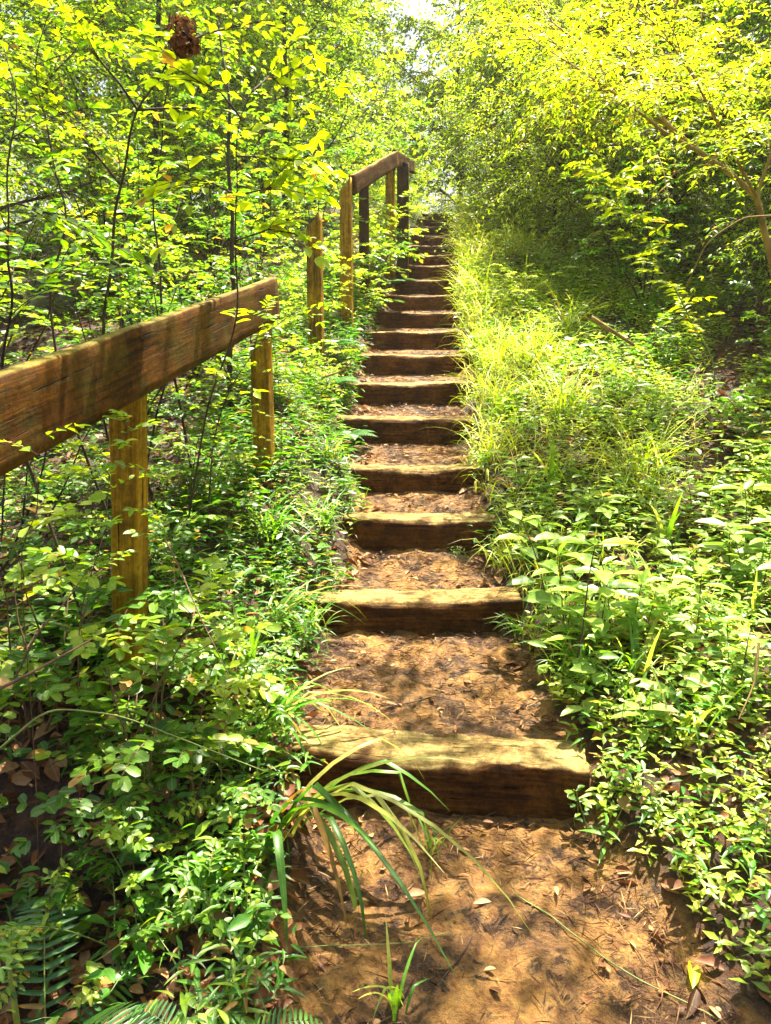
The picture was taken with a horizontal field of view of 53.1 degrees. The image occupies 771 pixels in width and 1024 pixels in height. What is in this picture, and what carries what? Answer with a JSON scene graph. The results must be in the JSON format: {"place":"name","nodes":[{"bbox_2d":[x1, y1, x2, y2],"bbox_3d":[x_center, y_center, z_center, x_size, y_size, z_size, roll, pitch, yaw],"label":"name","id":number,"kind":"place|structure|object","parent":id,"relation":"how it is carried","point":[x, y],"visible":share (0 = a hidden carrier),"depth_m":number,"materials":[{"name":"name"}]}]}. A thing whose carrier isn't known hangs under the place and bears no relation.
{"place":"outdoors","nodes":[
{"label":"outdoors","id":0,"kind":"place"},
{"bbox_2d":[0,256,385,1023],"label":"stilt grass","id":1,"kind":"structure","parent":0,"point":[234,992],"depth_m":3.28,"materials":[{"name":"green plant"}]},
{"bbox_2d":[0,0,763,229],"label":"sky","id":2,"kind":"structure","parent":0,"point":[415,3],"materials":[{"name":"white"}]},
{"bbox_2d":[0,195,770,1023],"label":"ground","id":3,"kind":"structure","parent":0,"point":[540,949],"depth_m":2.44,"materials":[{"name":"soil"}]},
{"bbox_2d":[0,423,90,882],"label":"privet sprig","id":4,"kind":"object","parent":3,"relation":"on","point":[45,572],"visible":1,"depth_m":1.65,"materials":[{"name":"green plant"}]},
{"bbox_2d":[0,177,125,367],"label":"privet shrub","id":5,"kind":"object","parent":3,"relation":"on","point":[12,332],"visible":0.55,"depth_m":4.18,"materials":[{"name":"green plant"}]},
{"bbox_2d":[0,0,125,253],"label":"tree","id":6,"kind":"object","parent":3,"relation":"on","point":[41,25],"visible":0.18,"depth_m":8.40,"materials":[{"name":"green plant"}]},
{"bbox_2d":[0,394,150,584],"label":"privet shrub","id":7,"kind":"object","parent":3,"relation":"on","point":[23,505],"visible":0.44,"depth_m":3.08,"materials":[{"name":"green plant"}]},
{"bbox_2d":[0,14,155,519],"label":"sapling","id":8,"kind":"object","parent":3,"relation":"on","point":[64,155],"visible":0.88,"depth_m":2.61,"materials":[{"name":"green plant"}]},
{"bbox_2d":[0,46,156,664],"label":"sapling","id":9,"kind":"object","parent":3,"relation":"on","point":[77,228],"visible":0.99,"depth_m":2.04,"materials":[{"name":"green plant"}]},
{"bbox_2d":[14,894,154,1023],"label":"fern","id":10,"kind":"object","parent":3,"relation":"on","point":[103,1014],"visible":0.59,"depth_m":1.89,"materials":[{"name":"plant"}]},
{"bbox_2d":[0,831,177,1021],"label":"sprout","id":11,"kind":"object","parent":3,"relation":"on","point":[34,954],"visible":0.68,"depth_m":1.98,"materials":[{"name":"green plant"}]},
{"bbox_2d":[0,0,196,228],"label":"tree","id":12,"kind":"object","parent":3,"relation":"on","point":[25,191],"visible":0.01,"depth_m":18.87,"materials":[{"name":"green plant"}]},
{"bbox_2d":[0,492,198,739],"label":"bush","id":13,"kind":"object","parent":3,"relation":"on","point":[10,664],"visible":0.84,"depth_m":2.40,"materials":[{"name":"green plant"}]},
{"bbox_2d":[9,128,205,327],"bbox_3d":[-2.013,-1.982,5.818,1.206,1.615,1.344,12,17,43],"label":"privet shrub","id":14,"kind":"object","parent":3,"relation":"on","point":[130,195],"visible":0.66,"depth_m":5.66,"materials":[{"name":"green plant"}]},
{"bbox_2d":[0,0,220,318],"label":"tree","id":15,"kind":"object","parent":3,"relation":"on","point":[30,54],"visible":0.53,"depth_m":6.58,"materials":[{"name":"green plant"}]},
{"bbox_2d":[78,409,160,743],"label":"privet sprig","id":16,"kind":"object","parent":3,"relation":"on","point":[121,443],"visible":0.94,"depth_m":2.21,"materials":[{"name":"green plant"}]},
{"bbox_2d":[0,817,247,982],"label":"sprout","id":17,"kind":"object","parent":3,"relation":"on","point":[184,909],"visible":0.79,"depth_m":1.96,"materials":[{"name":"green plant"}]},
{"bbox_2d":[0,0,253,230],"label":"tree","id":18,"kind":"object","parent":3,"relation":"on","point":[11,7],"visible":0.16,"depth_m":10.63,"materials":[{"name":"green plant"}]},
{"bbox_2d":[39,94,219,301],"bbox_3d":[-2.378,-2.840,7.133,1.613,1.938,1.447,8,15,33],"label":"privet shrub","id":19,"kind":"object","parent":3,"relation":"on","point":[128,176],"visible":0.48,"depth_m":6.93,"materials":[{"name":"green plant"}]},
{"bbox_2d":[0,277,279,681],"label":"handrail","id":20,"kind":"object","parent":3,"relation":"on","point":[127,370],"visible":0.7,"depth_m":2.46,"materials":[{"name":"wood"}]},
{"bbox_2d":[0,553,287,854],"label":"bush","id":21,"kind":"object","parent":3,"relation":"on","point":[131,751],"visible":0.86,"depth_m":2.24,"materials":[{"name":"green plant"}]},
{"bbox_2d":[37,229,260,467],"bbox_3d":[-1.097,-0.647,3.532,0.965,1.292,1.076,4,13,18],"label":"privet shrub","id":22,"kind":"object","parent":3,"relation":"on","point":[83,331],"visible":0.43,"depth_m":3.51,"materials":[{"name":"green plant"}]},
{"bbox_2d":[76,7,226,474],"bbox_3d":[-1.012,-1.031,3.452,0.767,2.112,0.641,3,13,13],"label":"sapling","id":23,"kind":"object","parent":3,"relation":"on","point":[169,164],"visible":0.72,"depth_m":3.31,"materials":[{"name":"green plant"}]},
{"bbox_2d":[47,439,257,594],"bbox_3d":[-0.933,0.007,3.028,0.739,0.614,0.644,-5,13,-23],"label":"bush","id":24,"kind":"object","parent":3,"relation":"on","point":[153,525],"visible":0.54,"depth_m":2.94,"materials":[{"name":"green plant"}]},
{"bbox_2d":[104,431,207,693],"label":"privet sprig","id":25,"kind":"object","parent":3,"relation":"on","point":[165,568],"visible":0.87,"depth_m":2.31,"materials":[{"name":"green plant"}]},
{"bbox_2d":[0,0,315,510],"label":"sapling","id":26,"kind":"object","parent":3,"relation":"on","point":[83,28],"visible":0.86,"depth_m":2.88,"materials":[{"name":"green plant"}]},
{"bbox_2d":[166,12,200,58],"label":"dead leaf clump","id":27,"kind":"object","parent":26,"relation":"attached to","point":[183,41],"visible":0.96,"depth_m":2.76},
{"bbox_2d":[0,0,318,277],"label":"tree","id":28,"kind":"object","parent":3,"relation":"on","point":[112,27],"visible":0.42,"depth_m":8.64,"materials":[{"name":"green plant"}]},
{"bbox_2d":[43,672,290,905],"bbox_3d":[-0.551,0.771,2.149,0.548,0.522,0.628,0,12,1],"label":"bush","id":29,"kind":"object","parent":3,"relation":"on","point":[143,826],"visible":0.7,"depth_m":2.14,"materials":[{"name":"green plant"}]},
{"bbox_2d":[61,189,282,389],"bbox_3d":[-1.221,-1.376,5.020,1.377,1.182,1.307,2,13,9],"label":"privet shrub","id":30,"kind":"object","parent":3,"relation":"on","point":[227,262],"visible":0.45,"depth_m":4.74,"materials":[{"name":"green plant"}]},
{"bbox_2d":[0,256,371,1014],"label":"broadleaf undergrowth","id":31,"kind":"object","parent":3,"relation":"on","point":[146,958],"visible":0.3,"depth_m":2.09,"materials":[{"name":"green plant"}]},
{"bbox_2d":[147,392,265,514],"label":"bush","id":32,"kind":"object","parent":3,"relation":"on","point":[238,454],"visible":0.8,"depth_m":3.53,"materials":[{"name":"green plant"}]},
{"bbox_2d":[145,823,267,915],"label":"weed","id":33,"kind":"object","parent":3,"relation":"on","point":[251,855],"visible":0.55,"depth_m":2.02,"materials":[{"name":"green plant"}]},
{"bbox_2d":[0,194,422,658],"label":"undergrowth","id":34,"kind":"object","parent":3,"relation":"on","point":[9,501],"visible":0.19,"depth_m":3.81,"materials":[{"name":"green plant"}]},
{"bbox_2d":[0,210,423,1023],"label":"grass","id":35,"kind":"structure","parent":3,"relation":"on","point":[238,670],"depth_m":3.02,"materials":[{"name":"plant"}]},
{"bbox_2d":[102,0,338,402],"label":"sapling","id":36,"kind":"object","parent":3,"relation":"on","point":[229,180],"visible":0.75,"depth_m":4.31,"materials":[{"name":"green plant"}]},
{"bbox_2d":[149,82,295,276],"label":"privet shrub","id":37,"kind":"object","parent":3,"relation":"on","point":[219,139],"visible":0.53,"depth_m":7.32,"materials":[{"name":"green plant"}]},
{"bbox_2d":[139,144,306,299],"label":"privet shrub","id":38,"kind":"object","parent":3,"relation":"on","point":[246,224],"visible":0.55,"depth_m":6.53,"materials":[{"name":"green plant"}]},
{"bbox_2d":[124,999,322,1023],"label":"fern","id":39,"kind":"object","parent":3,"relation":"on","point":[218,1022],"visible":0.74,"depth_m":1.64,"materials":[{"name":"plant"}]},
{"bbox_2d":[125,681,327,824],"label":"bush","id":40,"kind":"object","parent":3,"relation":"on","point":[244,792],"visible":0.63,"depth_m":2.35,"materials":[{"name":"green plant"}]},
{"bbox_2d":[129,26,351,571],"bbox_3d":[-0.466,-0.587,2.626,0.721,1.927,0.722,0,12,0],"label":"sapling","id":41,"kind":"object","parent":3,"relation":"on","point":[290,162],"visible":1,"depth_m":2.42,"materials":[{"name":"green plant"}]},
{"bbox_2d":[163,611,319,732],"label":"bush","id":42,"kind":"object","parent":3,"relation":"on","point":[268,667],"visible":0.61,"depth_m":2.55,"materials":[{"name":"green plant"}]},
{"bbox_2d":[192,876,291,982],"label":"weed","id":43,"kind":"object","parent":3,"relation":"on","point":[268,916],"visible":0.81,"depth_m":1.88,"materials":[{"name":"green plant"}]},
{"bbox_2d":[168,270,340,548],"bbox_3d":[-0.538,-0.382,3.207,0.671,1.186,0.467,2,12,7],"label":"sapling","id":44,"kind":"object","parent":3,"relation":"on","point":[199,295],"visible":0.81,"depth_m":3.17,"materials":[{"name":"green plant"}]},
{"bbox_2d":[208,320,312,402],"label":"bush","id":45,"kind":"object","parent":3,"relation":"on","point":[247,369],"visible":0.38,"depth_m":4.55,"materials":[{"name":"green plant"}]},
{"bbox_2d":[113,0,411,216],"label":"tree","id":46,"kind":"object","parent":3,"relation":"on","point":[274,96],"visible":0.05,"depth_m":14.77,"materials":[{"name":"green plant"}]},
{"bbox_2d":[119,0,407,208],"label":"tree","id":47,"kind":"object","parent":3,"relation":"on","point":[183,8],"visible":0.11,"depth_m":12.00,"materials":[{"name":"green plant"}]},
{"bbox_2d":[136,0,477,225],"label":"tree","id":48,"kind":"object","parent":3,"relation":"on","point":[336,38],"visible":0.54,"depth_m":9.98,"materials":[{"name":"green plant"}]},
{"bbox_2d":[188,0,441,203],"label":"tree","id":49,"kind":"object","parent":3,"relation":"on","point":[392,103],"visible":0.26,"depth_m":14.25,"materials":[{"name":"green plant"}]},
{"bbox_2d":[305,213,324,367],"bbox_3d":[-0.528,-1.530,5.810,0.109,1.358,0.110,1,12,7],"label":"wooden post","id":50,"kind":"object","parent":3,"relation":"on","point":[315,294],"visible":0.66,"depth_m":5.73,"materials":[{"name":"wood"}]},
{"bbox_2d":[253,239,388,319],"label":"bush","id":51,"kind":"object","parent":3,"relation":"on","point":[295,279],"visible":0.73,"depth_m":6.23,"materials":[{"name":"green plant"}]},
{"bbox_2d":[251,667,396,774],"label":"grass tuft","id":52,"kind":"object","parent":3,"relation":"on","point":[294,692],"visible":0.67,"depth_m":2.55,"materials":[{"name":"plant"}]},
{"bbox_2d":[272,122,400,253],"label":"privet shrub","id":53,"kind":"object","parent":3,"relation":"on","point":[298,212],"visible":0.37,"depth_m":8.13,"materials":[{"name":"green plant"}]},
{"bbox_2d":[302,119,424,223],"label":"privet shrub","id":54,"kind":"object","parent":3,"relation":"on","point":[362,142],"visible":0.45,"depth_m":9.41,"materials":[{"name":"green plant"}]},
{"bbox_2d":[326,196,416,296],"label":"bush","id":55,"kind":"object","parent":3,"relation":"on","point":[380,262],"visible":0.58,"depth_m":7.66,"materials":[{"name":"green plant"}]},
{"bbox_2d":[314,41,432,211],"bbox_3d":[-0.148,-10.122,21.658,3.539,5.751,3.693,-6,14,-26],"label":"tree","id":56,"kind":"object","parent":3,"relation":"on","point":[389,91],"visible":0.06,"depth_m":21.25,"materials":[{"name":"green plant"}]},
{"bbox_2d":[339,150,414,331],"bbox_3d":[0.033,-2.909,8.349,0.205,2.444,3.739,3,13,12],"label":"handrail","id":57,"kind":"object","parent":3,"relation":"on","point":[361,181],"visible":0.7,"depth_m":7.45,"materials":[{"name":"wood"}]},
{"bbox_2d":[0,0,769,229],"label":"wood","id":58,"kind":"object","parent":3,"relation":"on","point":[433,199],"depth_m":30.27,"materials":[{"name":"green plant"}]},
{"bbox_2d":[0,210,770,1023],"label":"leaf litter","id":59,"kind":"object","parent":3,"relation":"on","point":[26,774],"visible":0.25,"depth_m":2.47,"materials":[{"name":"plant"}]},
{"bbox_2d":[353,914,430,1020],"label":"grass shoot","id":60,"kind":"object","parent":3,"relation":"on","point":[393,998],"depth_m":1.80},
{"bbox_2d":[267,737,533,975],"bbox_3d":[-0.001,1.002,2.049,0.575,0.710,0.784,-5,13,-21],"label":"grass tuft","id":61,"kind":"object","parent":3,"relation":"on","point":[316,800],"visible":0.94,"depth_m":2.07,"materials":[{"name":"plant"}]},
{"bbox_2d":[336,415,476,444],"bbox_3d":[0.146,-0.562,5.393,0.974,0.215,0.201,0,12,-1],"label":"timber step","id":62,"kind":"object","parent":3,"relation":"on","point":[403,430],"visible":0.62,"depth_m":5.30,"materials":[{"name":"wood"}]},
{"bbox_2d":[345,381,474,405],"bbox_3d":[0.190,-0.911,6.032,1.010,0.216,0.202,-1,11,-1],"label":"timber step","id":63,"kind":"object","parent":3,"relation":"on","point":[424,392],"visible":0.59,"depth_m":5.94,"materials":[{"name":"wood"}]},
{"bbox_2d":[299,586,522,636],"bbox_3d":[0.110,0.469,3.523,1.006,0.219,0.198,0,13,2],"label":"timber step","id":64,"kind":"object","parent":3,"relation":"on","point":[420,612],"visible":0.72,"depth_m":3.44,"materials":[{"name":"wood"}]},
{"bbox_2d":[355,353,469,374],"bbox_3d":[0.228,-1.242,6.577,0.974,0.219,0.200,1,12,-1],"label":"timber step","id":65,"kind":"object","parent":3,"relation":"on","point":[389,364],"visible":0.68,"depth_m":6.49,"materials":[{"name":"wood"}]},
{"bbox_2d":[348,463,482,493],"bbox_3d":[0.183,-0.177,4.658,0.810,0.214,0.200,0,11,1],"label":"timber step","id":66,"kind":"object","parent":3,"relation":"on","point":[381,478],"visible":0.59,"depth_m":4.57,"materials":[{"name":"wood"}]},
{"bbox_2d":[366,330,467,349],"bbox_3d":[0.289,-1.565,7.122,0.936,0.214,0.202,-1,14,0],"label":"timber step","id":67,"kind":"object","parent":3,"relation":"on","point":[391,340],"visible":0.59,"depth_m":7.03,"materials":[{"name":"wood"}]},
{"bbox_2d":[342,512,497,552],"bbox_3d":[0.183,0.115,4.170,0.831,0.215,0.202,1,12,1],"label":"timber step","id":68,"kind":"object","parent":3,"relation":"on","point":[379,531],"visible":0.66,"depth_m":4.08,"materials":[{"name":"wood"}]},
{"bbox_2d":[375,312,464,327],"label":"timber step","id":69,"kind":"object","parent":3,"relation":"on","point":[409,320],"visible":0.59,"depth_m":7.57,"materials":[{"name":"wood"}]},
{"bbox_2d":[383,294,462,310],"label":"timber step","id":70,"kind":"object","parent":3,"relation":"on","point":[430,303],"visible":0.57,"depth_m":8.12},
{"bbox_2d":[394,279,460,294],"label":"timber step","id":71,"kind":"object","parent":3,"relation":"on","point":[430,287],"visible":0.48,"depth_m":8.66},
{"bbox_2d":[291,724,589,819],"bbox_3d":[0.172,0.886,2.579,0.973,0.247,0.200,2,12,6],"label":"timber step","id":72,"kind":"object","parent":3,"relation":"on","point":[517,777],"visible":0.64,"depth_m":2.50,"materials":[{"name":"wood"}]},
{"bbox_2d":[348,0,572,206],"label":"tree","id":73,"kind":"object","parent":3,"relation":"on","point":[424,89],"visible":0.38,"depth_m":15.03,"materials":[{"name":"green plant"}]},
{"bbox_2d":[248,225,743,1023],"bbox_3d":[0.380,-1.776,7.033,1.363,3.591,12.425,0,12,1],"label":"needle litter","id":74,"kind":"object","parent":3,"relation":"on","point":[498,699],"visible":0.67,"depth_m":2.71,"materials":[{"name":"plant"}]},
{"bbox_2d":[383,0,611,219],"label":"shrub","id":75,"kind":"object","parent":3,"relation":"on","point":[456,90],"visible":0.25,"depth_m":12.73,"materials":[{"name":"green plant"}]},
{"bbox_2d":[420,0,589,219],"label":"shrub","id":76,"kind":"object","parent":3,"relation":"on","point":[468,117],"visible":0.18,"depth_m":11.19,"materials":[{"name":"green plant"}]},
{"bbox_2d":[464,318,563,384],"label":"bush","id":77,"kind":"object","parent":3,"relation":"on","point":[525,352],"visible":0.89,"depth_m":5.74,"materials":[{"name":"green plant"}]},
{"bbox_2d":[413,0,637,206],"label":"tree","id":78,"kind":"object","parent":3,"relation":"on","point":[469,69],"visible":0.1,"depth_m":12.13,"materials":[{"name":"green plant"}]},
{"bbox_2d":[479,344,628,419],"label":"grass tuft","id":79,"kind":"object","parent":3,"relation":"on","point":[561,395],"visible":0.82,"depth_m":4.91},
{"bbox_2d":[434,0,695,253],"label":"shrub","id":80,"kind":"object","parent":3,"relation":"on","point":[550,3],"visible":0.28,"depth_m":9.77,"materials":[{"name":"green plant"}]},
{"bbox_2d":[495,510,652,674],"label":"weed","id":81,"kind":"object","parent":3,"relation":"on","point":[540,596],"visible":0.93,"depth_m":3.01,"materials":[{"name":"green plant"}]},
{"bbox_2d":[426,0,770,275],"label":"overhanging tree","id":82,"kind":"object","parent":3,"relation":"on","point":[626,96],"visible":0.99,"depth_m":4.38,"materials":[{"name":"green plant"}]},
{"bbox_2d":[564,773,632,849],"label":"weed","id":83,"kind":"object","parent":3,"relation":"on","point":[604,827],"visible":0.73,"depth_m":2.35,"materials":[{"name":"green plant"}]},
{"bbox_2d":[463,0,740,303],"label":"shrub","id":84,"kind":"object","parent":3,"relation":"on","point":[536,183],"visible":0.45,"depth_m":8.01,"materials":[{"name":"green plant"}]},
{"bbox_2d":[441,191,770,702],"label":"grass","id":85,"kind":"structure","parent":3,"relation":"on","point":[522,560],"depth_m":4.50,"materials":[{"name":"plant"}]},
{"bbox_2d":[445,221,770,746],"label":"broadleaf undergrowth","id":86,"kind":"object","parent":3,"relation":"on","point":[693,680],"visible":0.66,"depth_m":3.88,"materials":[{"name":"green plant"}]},
{"bbox_2d":[448,247,770,996],"bbox_3d":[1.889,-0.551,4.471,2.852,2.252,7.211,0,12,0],"label":"undergrowth","id":87,"kind":"object","parent":3,"relation":"on","point":[735,895],"visible":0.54,"depth_m":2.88,"materials":[{"name":"green plant"}]},
{"bbox_2d":[451,177,770,329],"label":"undergrowth","id":88,"kind":"object","parent":3,"relation":"on","point":[651,268],"visible":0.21,"depth_m":8.18,"materials":[{"name":"green plant"}]},
{"bbox_2d":[473,0,770,282],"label":"tree","id":89,"kind":"object","parent":3,"relation":"on","point":[579,160],"visible":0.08,"depth_m":9.22,"materials":[{"name":"green plant"}]},
{"bbox_2d":[557,125,698,310],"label":"shrub","id":90,"kind":"object","parent":3,"relation":"on","point":[636,221],"visible":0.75,"depth_m":6.83,"materials":[{"name":"green plant"}]},
{"bbox_2d":[581,427,688,504],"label":"bush","id":91,"kind":"object","parent":3,"relation":"on","point":[640,458],"visible":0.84,"depth_m":3.94,"materials":[{"name":"green plant"}]},
{"bbox_2d":[603,586,675,683],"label":"grass shoot","id":92,"kind":"object","parent":3,"relation":"on","point":[635,647],"depth_m":2.81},
{"bbox_2d":[514,0,770,304],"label":"shrub","id":93,"kind":"object","parent":3,"relation":"on","point":[709,189],"visible":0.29,"depth_m":7.69,"materials":[{"name":"green plant"}]},
{"bbox_2d":[565,160,725,398],"bbox_3d":[1.576,-1.249,4.560,0.414,1.319,1.732,12,17,43],"label":"seedling","id":94,"kind":"object","parent":3,"relation":"on","point":[590,170],"visible":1,"depth_m":4.28,"materials":[{"name":"green plant"}]},
{"bbox_2d":[544,398,748,514],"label":"grass tuft","id":95,"kind":"object","parent":3,"relation":"on","point":[632,468],"visible":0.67,"depth_m":4.11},
{"bbox_2d":[593,297,703,369],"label":"bush","id":96,"kind":"object","parent":3,"relation":"on","point":[664,341],"visible":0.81,"depth_m":5.86,"materials":[{"name":"green plant"}]},
{"bbox_2d":[575,557,733,652],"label":"weed","id":97,"kind":"object","parent":3,"relation":"on","point":[659,591],"visible":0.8,"depth_m":2.86,"materials":[{"name":"green plant"}]},
{"bbox_2d":[596,0,770,289],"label":"tree","id":98,"kind":"object","parent":3,"relation":"on","point":[725,18],"visible":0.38,"depth_m":7.29,"materials":[{"name":"green plant"}]},
{"bbox_2d":[643,651,753,753],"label":"grass shoot","id":99,"kind":"object","parent":3,"relation":"on","point":[687,721],"depth_m":2.43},
{"bbox_2d":[645,20,770,248],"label":"tree","id":100,"kind":"object","parent":3,"relation":"on","point":[740,199],"visible":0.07,"depth_m":7.98,"materials":[{"name":"green plant"}]},
{"bbox_2d":[669,0,770,337],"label":"shrub","id":101,"kind":"object","parent":3,"relation":"on","point":[734,245],"visible":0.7,"depth_m":5.79,"materials":[{"name":"green plant"}]},
{"bbox_2d":[670,470,770,535],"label":"weed","id":102,"kind":"object","parent":3,"relation":"on","point":[716,502],"visible":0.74,"depth_m":3.67,"materials":[{"name":"green plant"}]},
{"bbox_2d":[687,650,762,721],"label":"weed","id":103,"kind":"object","parent":3,"relation":"on","point":[723,698],"visible":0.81,"depth_m":2.50,"materials":[{"name":"green plant"}]},
{"bbox_2d":[682,589,770,700],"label":"weed","id":104,"kind":"object","parent":3,"relation":"on","point":[745,632],"visible":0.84,"depth_m":2.63,"materials":[{"name":"green plant"}]},
{"bbox_2d":[686,129,770,303],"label":"shrub","id":105,"kind":"object","parent":3,"relation":"on","point":[738,138],"visible":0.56,"depth_m":6.20,"materials":[{"name":"green plant"}]},
{"bbox_2d":[694,480,770,590],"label":"weed","id":106,"kind":"object","parent":3,"relation":"on","point":[756,545],"visible":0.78,"depth_m":3.23,"materials":[{"name":"green plant"}]},
{"bbox_2d":[713,354,770,448],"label":"bush","id":107,"kind":"object","parent":3,"relation":"on","point":[726,404],"visible":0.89,"depth_m":4.40,"materials":[{"name":"green plant"}]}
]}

